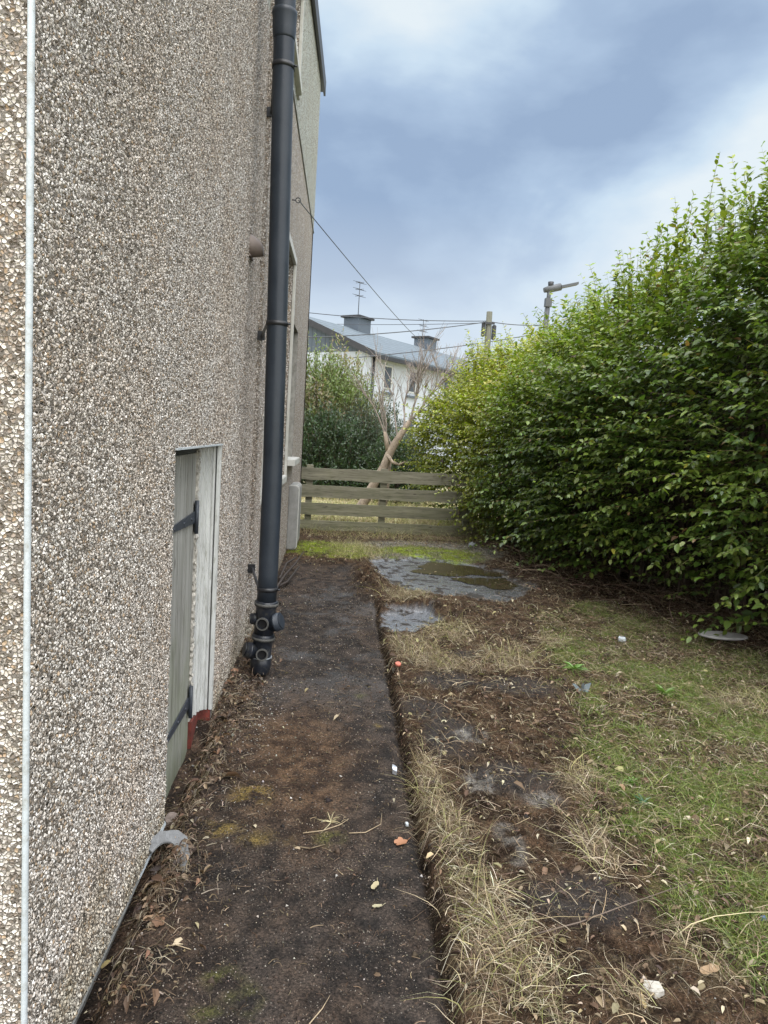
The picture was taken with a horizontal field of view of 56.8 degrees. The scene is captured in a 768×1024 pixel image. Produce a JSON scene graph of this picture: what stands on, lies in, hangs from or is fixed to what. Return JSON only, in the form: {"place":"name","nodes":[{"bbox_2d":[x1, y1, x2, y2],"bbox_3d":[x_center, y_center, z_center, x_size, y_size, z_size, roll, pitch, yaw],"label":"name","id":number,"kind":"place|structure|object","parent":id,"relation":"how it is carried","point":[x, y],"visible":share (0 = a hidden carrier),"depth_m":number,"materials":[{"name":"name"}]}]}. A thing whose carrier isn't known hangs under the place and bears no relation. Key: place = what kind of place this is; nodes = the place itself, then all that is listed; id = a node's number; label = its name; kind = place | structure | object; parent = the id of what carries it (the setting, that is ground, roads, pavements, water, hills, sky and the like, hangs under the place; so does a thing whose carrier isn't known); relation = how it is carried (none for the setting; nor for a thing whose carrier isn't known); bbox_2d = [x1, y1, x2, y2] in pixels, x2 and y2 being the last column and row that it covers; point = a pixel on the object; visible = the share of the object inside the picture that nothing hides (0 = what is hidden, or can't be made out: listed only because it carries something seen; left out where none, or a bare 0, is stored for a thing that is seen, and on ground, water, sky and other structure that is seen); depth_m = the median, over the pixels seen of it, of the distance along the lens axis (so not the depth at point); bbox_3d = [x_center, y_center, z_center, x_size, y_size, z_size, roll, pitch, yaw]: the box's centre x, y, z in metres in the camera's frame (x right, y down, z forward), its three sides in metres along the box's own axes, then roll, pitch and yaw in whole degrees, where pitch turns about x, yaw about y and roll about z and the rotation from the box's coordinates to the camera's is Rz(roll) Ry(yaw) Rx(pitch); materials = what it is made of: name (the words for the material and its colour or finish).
{"place":"outdoors","nodes":[
{"label":"outdoors","id":0,"kind":"place"},
{"bbox_2d":[300,468,522,535],"bbox_3d":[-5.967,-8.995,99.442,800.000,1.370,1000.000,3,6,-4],"label":"field","id":1,"kind":"structure","parent":0,"point":[303,499],"depth_m":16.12,"materials":[{"name":"green plant"}]},
{"bbox_2d":[0,0,325,1023],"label":"house","id":2,"kind":"structure","parent":1,"relation":"on","point":[134,166],"depth_m":1.84,"materials":[{"name":"beige stone"}]},
{"bbox_2d":[165,453,198,798],"bbox_3d":[-0.863,0.498,2.894,0.053,1.455,0.740,3,6,-4],"label":"door","id":3,"kind":"structure","parent":2,"relation":"in","point":[184,519],"depth_m":3.02,"materials":[{"name":"grey wood"}]},
{"bbox_2d":[249,234,263,260],"bbox_3d":[-0.733,-1.487,3.972,0.120,0.132,0.130,3,6,-4],"label":"vent cowl","id":4,"kind":"object","parent":2,"relation":"attached to","point":[256,247],"visible":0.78,"depth_m":3.94,"materials":[{"name":"plastic"}]},
{"bbox_2d":[242,0,296,675],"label":"soil pipe","id":5,"kind":"object","parent":2,"relation":"attached to","point":[266,620],"visible":1,"depth_m":3.90,"materials":[{"name":"plastic"}]},
{"bbox_2d":[260,234,296,504],"bbox_3d":[-0.938,-1.278,5.975,0.165,2.220,2.390,3,6,-4],"label":"window","id":6,"kind":"structure","parent":2,"relation":"in","point":[292,268],"depth_m":7.06,"materials":[{"name":"white plastic"}]},
{"bbox_2d":[287,325,299,465],"bbox_3d":[-1.046,-1.298,7.892,0.235,1.530,0.890,3,6,-4],"label":"window","id":7,"kind":"structure","parent":2,"relation":"in","point":[292,461],"depth_m":8.26,"materials":[{"name":"white plastic"}]},
{"bbox_2d":[286,482,301,549],"bbox_3d":[-1.070,0.087,8.440,0.130,0.858,0.650,3,6,-4],"label":"meter box","id":8,"kind":"object","parent":2,"relation":"attached to","point":[294,512],"visible":0.96,"depth_m":8.12,"materials":[{"name":"white plastic"}]},
{"bbox_2d":[294,0,304,100],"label":"window","id":9,"kind":"structure","parent":2,"relation":"in","point":[300,10],"depth_m":6.22,"materials":[{"name":"white plastic"}]},
{"bbox_2d":[292,197,423,343],"bbox_3d":[0.782,-6.246,23.654,0.091,3.276,35.112,4,6,4],"label":"telephone cable","id":10,"kind":"object","parent":2,"relation":"attached to","point":[347,259],"visible":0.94,"depth_m":9.24,"materials":[{"name":"grey metal"}]},
{"bbox_2d":[301,393,382,499],"bbox_3d":[-1.432,-1.593,17.321,3.061,2.609,2.788,8,8,36],"label":"evergreen shrub","id":11,"kind":"object","parent":1,"relation":"on","point":[335,433],"visible":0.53,"depth_m":16.86,"materials":[{"name":"green plant"}]},
{"bbox_2d":[301,328,393,484],"bbox_3d":[-1.576,-2.748,19.014,4.168,4.515,4.188,3,6,-4],"label":"willowy shrub","id":12,"kind":"object","parent":1,"relation":"on","point":[340,389],"visible":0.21,"depth_m":18.52,"materials":[{"name":"green plant"}]},
{"bbox_2d":[336,388,415,487],"bbox_3d":[-0.254,-1.734,18.150,2.646,2.848,2.505,3,6,-4],"label":"grey leaf shrub","id":13,"kind":"object","parent":1,"relation":"on","point":[377,427],"visible":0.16,"depth_m":17.81,"materials":[{"name":"green plant"}]},
{"bbox_2d":[349,426,442,505],"bbox_3d":[0.338,-1.057,16.592,2.161,1.926,2.203,8,7,33],"label":"dark shrub","id":14,"kind":"object","parent":1,"relation":"on","point":[400,453],"visible":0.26,"depth_m":16.29,"materials":[{"name":"green plant"}]},
{"bbox_2d":[306,314,487,468],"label":"neighbour house","id":15,"kind":"structure","parent":1,"relation":"on","point":[320,328],"depth_m":32.73,"materials":[{"name":"paint"}]},
{"bbox_2d":[353,280,366,313],"bbox_3d":[-1.260,-10.740,35.821,0.500,1.759,0.640,8,7,32],"label":"tv aerial","id":16,"kind":"object","parent":15,"relation":"attached to","point":[359,289],"visible":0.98,"depth_m":35.76,"materials":[{"name":"grey metal"}]},
{"bbox_2d":[381,365,393,394],"bbox_3d":[0.186,-5.898,31.688,0.140,1.270,0.920,8,7,32],"label":"window","id":17,"kind":"structure","parent":15,"relation":"in","point":[390,368],"depth_m":31.71,"materials":[{"name":"grey glass"}]},
{"bbox_2d":[405,419,414,442],"bbox_3d":[1.182,-3.783,33.780,0.050,1.200,0.950,8,7,32],"label":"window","id":18,"kind":"structure","parent":15,"relation":"in","point":[411,425],"depth_m":33.89,"materials":[{"name":"white plastic"}]},
{"bbox_2d":[407,370,417,398],"bbox_3d":[1.359,-6.025,33.509,0.140,1.270,0.920,8,7,32],"label":"window","id":19,"kind":"structure","parent":15,"relation":"in","point":[412,390],"depth_m":33.49,"materials":[{"name":"white plastic"}]},
{"bbox_2d":[442,378,450,394],"bbox_3d":[3.192,-6.341,36.417,0.050,1.050,0.720,8,7,32],"label":"window","id":20,"kind":"structure","parent":15,"relation":"in","point":[445,385],"depth_m":36.31,"materials":[{"name":"grey glass"}]},
{"bbox_2d":[344,324,487,505],"bbox_3d":[0.510,-1.601,13.589,2.662,3.918,1.470,3,6,-4],"label":"bare tree","id":21,"kind":"object","parent":1,"relation":"on","point":[387,460],"visible":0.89,"depth_m":13.42,"materials":[{"name":"brown plant"}]},
{"bbox_2d":[477,311,495,466],"bbox_3d":[4.197,-4.761,29.935,0.600,7.212,0.330,3,6,-4],"label":"utility pole","id":22,"kind":"object","parent":1,"relation":"on","point":[488,324],"visible":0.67,"depth_m":29.55,"materials":[{"name":"brown wood"}]},
{"bbox_2d":[309,312,478,321],"bbox_3d":[-0.150,-8.676,31.268,9.700,0.528,0.034,6,7,20],"label":"overhead wire","id":23,"kind":"object","parent":22,"relation":"attached to","point":[391,319],"visible":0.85,"depth_m":31.09,"materials":[{"name":"grey"}]},
{"bbox_2d":[308,321,486,337],"bbox_3d":[0.527,-6.831,26.477,9.933,2.029,0.034,-2,8,-41],"label":"overhead wire","id":24,"kind":"object","parent":22,"relation":"attached to","point":[395,332],"visible":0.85,"depth_m":26.35,"materials":[{"name":"grey"}]},
{"bbox_2d":[344,323,472,324],"bbox_3d":[-0.603,-9.141,34.213,13.636,0.892,0.026,9,9,43],"label":"overhead wire","id":25,"kind":"object","parent":22,"relation":"attached to","point":[402,324],"visible":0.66,"depth_m":33.04,"materials":[{"name":"grey"}]},
{"bbox_2d":[494,322,568,325],"bbox_3d":[6.684,-8.062,29.722,4.549,0.624,0.034,3,6,-4],"label":"overhead wire","id":26,"kind":"object","parent":22,"relation":"attached to","point":[523,325],"visible":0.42,"depth_m":29.68,"materials":[{"name":"grey"}]},
{"bbox_2d":[390,285,628,546],"bbox_3d":[2.003,-1.442,11.773,3.395,3.724,5.144,2,6,-13],"label":"hedge","id":27,"kind":"object","parent":1,"relation":"on","point":[464,426],"visible":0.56,"depth_m":11.46,"materials":[{"name":"green plant"}]},
{"bbox_2d":[543,281,578,330],"bbox_3d":[7.112,-5.327,30.058,1.426,8.667,0.320,3,6,-4],"label":"street lamp","id":28,"kind":"object","parent":1,"relation":"on","point":[552,287],"visible":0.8,"depth_m":29.52,"materials":[{"name":"grey metal"}]},
{"bbox_2d":[453,141,767,642],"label":"privet hedge","id":29,"kind":"object","parent":1,"relation":"on","point":[674,464],"visible":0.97,"depth_m":6.27,"materials":[{"name":"green plant"}]},
{"bbox_2d":[76,518,767,1023],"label":"ground","id":30,"kind":"structure","parent":0,"point":[292,994],"depth_m":2.58,"materials":[{"name":"brown soil"}]},
{"bbox_2d":[101,956,112,967],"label":"fallen leaf","id":31,"kind":"object","parent":30,"relation":"on","point":[106,962],"visible":0.78,"depth_m":2.03,"materials":[{"name":"beige plant"}]},
{"bbox_2d":[143,912,163,920],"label":"curled leaf","id":32,"kind":"object","parent":30,"relation":"on","point":[146,916],"visible":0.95,"depth_m":2.07,"materials":[{"name":"brown plant"}]},
{"bbox_2d":[151,913,164,926],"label":"curled leaf","id":33,"kind":"object","parent":30,"relation":"on","point":[157,923],"visible":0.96,"depth_m":2.05,"materials":[{"name":"brown plant"}]},
{"bbox_2d":[149,830,189,872],"bbox_3d":[-0.703,1.139,2.382,0.201,0.064,0.114,8,8,34],"label":"broken shard","id":34,"kind":"object","parent":30,"relation":"on","point":[159,838],"visible":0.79,"depth_m":2.40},
{"bbox_2d":[164,812,178,826],"bbox_3d":[-0.825,1.192,2.753,0.046,0.035,0.056,10,9,44],"label":"stone flake","id":35,"kind":"object","parent":30,"relation":"on","point":[169,816],"visible":0.52,"depth_m":2.75,"materials":[{"name":"beige stone"}]},
{"bbox_2d":[88,629,283,1022],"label":"wall debris","id":36,"kind":"object","parent":30,"relation":"on","point":[133,932],"depth_m":2.32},
{"bbox_2d":[98,631,279,1007],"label":"wall leaves","id":37,"kind":"object","parent":30,"relation":"on","point":[156,877],"visible":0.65,"depth_m":2.39,"materials":[{"name":"brown plant"}]},
{"bbox_2d":[93,576,469,1023],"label":"path grit","id":38,"kind":"object","parent":30,"relation":"on","point":[329,952],"visible":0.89,"depth_m":2.54,"materials":[{"name":"gravel"}]},
{"bbox_2d":[292,844,324,848],"bbox_3d":[-0.261,1.165,2.469,0.115,0.006,0.023,2,6,-10],"label":"stick","id":39,"kind":"object","parent":30,"relation":"on","point":[307,847],"visible":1,"depth_m":2.46,"materials":[{"name":"brown wood"}]},
{"bbox_2d":[309,996,329,1023],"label":"stick","id":40,"kind":"object","parent":30,"relation":"on","point":[318,1012],"visible":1,"depth_m":1.76,"materials":[{"name":"beige wood"}]},
{"bbox_2d":[303,819,347,833],"bbox_3d":[-0.205,1.153,2.593,0.192,0.010,0.028,0,7,-33],"label":"stick","id":41,"kind":"object","parent":30,"relation":"on","point":[324,829],"visible":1,"depth_m":2.57,"materials":[{"name":"brown wood"}]},
{"bbox_2d":[315,811,342,833],"bbox_3d":[-0.213,1.133,2.632,0.138,0.038,0.128,0,7,-32],"label":"straw tuft","id":42,"kind":"object","parent":30,"relation":"on","point":[332,820],"visible":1,"depth_m":2.63,"materials":[{"name":"beige plant"}]},
{"bbox_2d":[193,539,487,1016],"bbox_3d":[0.294,0.809,5.526,2.506,0.135,7.545,3,6,-4],"label":"moss","id":43,"kind":"object","parent":30,"relation":"on","point":[426,552],"visible":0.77,"depth_m":8.53,"materials":[{"name":"green plant"}]},
{"bbox_2d":[351,815,381,832],"bbox_3d":[-0.049,1.159,2.626,0.050,0.006,0.196,8,8,37],"label":"stick","id":44,"kind":"object","parent":30,"relation":"on","point":[368,830],"visible":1,"depth_m":2.58,"materials":[{"name":"brown wood"}]},
{"bbox_2d":[371,877,378,888],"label":"fallen leaf","id":45,"kind":"object","parent":30,"relation":"on","point":[374,884],"visible":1,"depth_m":2.28,"materials":[{"name":"beige plant"}]},
{"bbox_2d":[300,464,478,536],"bbox_3d":[0.064,-0.011,10.755,2.720,1.290,0.138,3,6,-4],"label":"fence","id":46,"kind":"object","parent":30,"relation":"on","point":[383,493],"visible":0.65,"depth_m":10.67,"materials":[{"name":"brown wood"}]},
{"bbox_2d":[392,764,396,774],"bbox_3d":[0.045,1.111,3.057,0.023,0.033,0.037,3,6,-4],"label":"foil scrap","id":47,"kind":"object","parent":30,"relation":"on","point":[394,768],"visible":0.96,"depth_m":3.04,"materials":[{"name":"grey metal"}]},
{"bbox_2d":[88,556,755,1017],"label":"stone chips","id":48,"kind":"object","parent":30,"relation":"on","point":[340,776],"visible":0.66,"depth_m":3.28,"materials":[{"name":"grey stone"}]},
{"bbox_2d":[77,528,767,1023],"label":"soil clods","id":49,"kind":"object","parent":30,"relation":"on","point":[337,850],"visible":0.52,"depth_m":2.89,"materials":[{"name":"soil"}]},
{"bbox_2d":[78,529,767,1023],"bbox_3d":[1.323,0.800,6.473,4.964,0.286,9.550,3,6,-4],"label":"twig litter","id":50,"kind":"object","parent":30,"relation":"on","point":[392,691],"visible":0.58,"depth_m":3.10,"materials":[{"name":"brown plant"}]},
{"bbox_2d":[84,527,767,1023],"bbox_3d":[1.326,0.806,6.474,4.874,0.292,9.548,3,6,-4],"label":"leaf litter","id":51,"kind":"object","parent":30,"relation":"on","point":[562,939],"visible":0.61,"depth_m":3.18,"materials":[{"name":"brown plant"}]},
{"bbox_2d":[411,562,505,576],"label":"puddle","id":52,"kind":"object","parent":30,"relation":"on","point":[443,569],"visible":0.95,"depth_m":7.77,"materials":[{"name":"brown liquid"}]},
{"bbox_2d":[451,578,517,588],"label":"puddle","id":53,"kind":"object","parent":30,"relation":"on","point":[482,581],"visible":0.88,"depth_m":7.23,"materials":[{"name":"brown liquid"}]},
{"bbox_2d":[277,533,767,1023],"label":"fallen leaves","id":54,"kind":"object","parent":30,"relation":"on","point":[481,884],"depth_m":3.82,"materials":[{"name":"brown plant"}]},
{"bbox_2d":[298,540,767,1011],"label":"lawn grass","id":55,"kind":"structure","parent":30,"relation":"on","point":[759,732],"depth_m":3.12,"materials":[{"name":"green plant"}]},
{"bbox_2d":[300,520,767,1023],"bbox_3d":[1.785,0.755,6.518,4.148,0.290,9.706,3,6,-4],"label":"dry grass","id":56,"kind":"structure","parent":30,"relation":"on","point":[451,810],"depth_m":2.67,"materials":[{"name":"beige plant"}]},
{"bbox_2d":[416,750,656,1023],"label":"straw clump","id":57,"kind":"object","parent":30,"relation":"on","point":[531,964],"visible":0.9,"depth_m":2.00,"materials":[{"name":"beige plant"}]},
{"bbox_2d":[563,661,589,670],"bbox_3d":[1.206,0.977,4.474,0.181,0.055,0.152,3,6,-4],"label":"weed","id":58,"kind":"object","parent":30,"relation":"on","point":[577,666],"visible":0.9,"depth_m":4.47,"materials":[{"name":"green plant"}]},
{"bbox_2d":[393,523,767,651],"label":"dead stems","id":59,"kind":"object","parent":30,"relation":"on","point":[608,587],"visible":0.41,"depth_m":6.98,"materials":[{"name":"plant"}]},
{"bbox_2d":[572,683,590,691],"bbox_3d":[1.151,1.015,4.125,0.110,0.048,0.058,3,6,-4],"label":"folded plastic","id":60,"kind":"object","parent":30,"relation":"on","point":[584,687],"visible":0.93,"depth_m":4.13,"materials":[{"name":"white plastic"}]},
{"bbox_2d":[535,881,693,934],"bbox_3d":[0.729,1.210,2.175,0.658,0.007,0.014,0,7,-27],"label":"stick","id":61,"kind":"object","parent":30,"relation":"on","point":[605,912],"visible":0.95,"depth_m":2.14,"materials":[{"name":"brown wood"}]},
{"bbox_2d":[479,534,767,978],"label":"grass thatch","id":62,"kind":"object","parent":30,"relation":"on","point":[669,735],"depth_m":3.54,"materials":[{"name":"green plant"}]},
{"bbox_2d":[624,776,639,784],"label":"weed","id":63,"kind":"object","parent":30,"relation":"on","point":[630,779],"visible":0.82,"depth_m":3.01,"materials":[{"name":"green plant"}]},
{"bbox_2d":[633,793,650,804],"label":"weed","id":64,"kind":"object","parent":30,"relation":"on","point":[641,800],"visible":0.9,"depth_m":2.83,"materials":[{"name":"green plant"}]},
{"bbox_2d":[637,992,646,1007],"bbox_3d":[0.663,1.254,1.822,0.017,0.011,0.046,3,6,-4],"label":"wood chip","id":65,"kind":"object","parent":30,"relation":"on","point":[643,1001],"visible":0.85,"depth_m":1.81,"materials":[{"name":"beige wood"}]},
{"bbox_2d":[642,980,663,998],"bbox_3d":[0.704,1.248,1.857,0.053,0.018,0.050,3,6,-4],"label":"stone flake","id":66,"kind":"object","parent":30,"relation":"on","point":[654,985],"visible":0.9,"depth_m":1.85,"materials":[{"name":"white stone"}]},
{"bbox_2d":[656,684,675,696],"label":"weed","id":67,"kind":"object","parent":30,"relation":"on","point":[666,691],"visible":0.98,"depth_m":4.12,"materials":[{"name":"green plant"}]},
{"bbox_2d":[700,962,720,973],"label":"fallen leaf","id":68,"kind":"object","parent":30,"relation":"on","point":[706,968],"visible":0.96,"depth_m":1.94,"materials":[{"name":"brown plant"}]},
{"bbox_2d":[698,631,747,640],"bbox_3d":[2.534,0.925,5.305,0.370,0.021,0.204,3,6,-4],"label":"round lid","id":69,"kind":"object","parent":30,"relation":"on","point":[729,636],"visible":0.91,"depth_m":5.26,"materials":[{"name":"white plastic"}]},
{"bbox_2d":[336,336,522,358],"bbox_3d":[2.126,-6.126,26.146,9.403,2.060,0.034,-1,8,-36],"label":"overhead wire","id":70,"kind":"object","parent":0,"point":[426,350],"visible":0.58,"depth_m":25.60,"materials":[{"name":"grey"}]},
{"bbox_2d":[309,0,767,370],"label":"sky","id":71,"kind":"structure","parent":0,"point":[474,156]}
]}

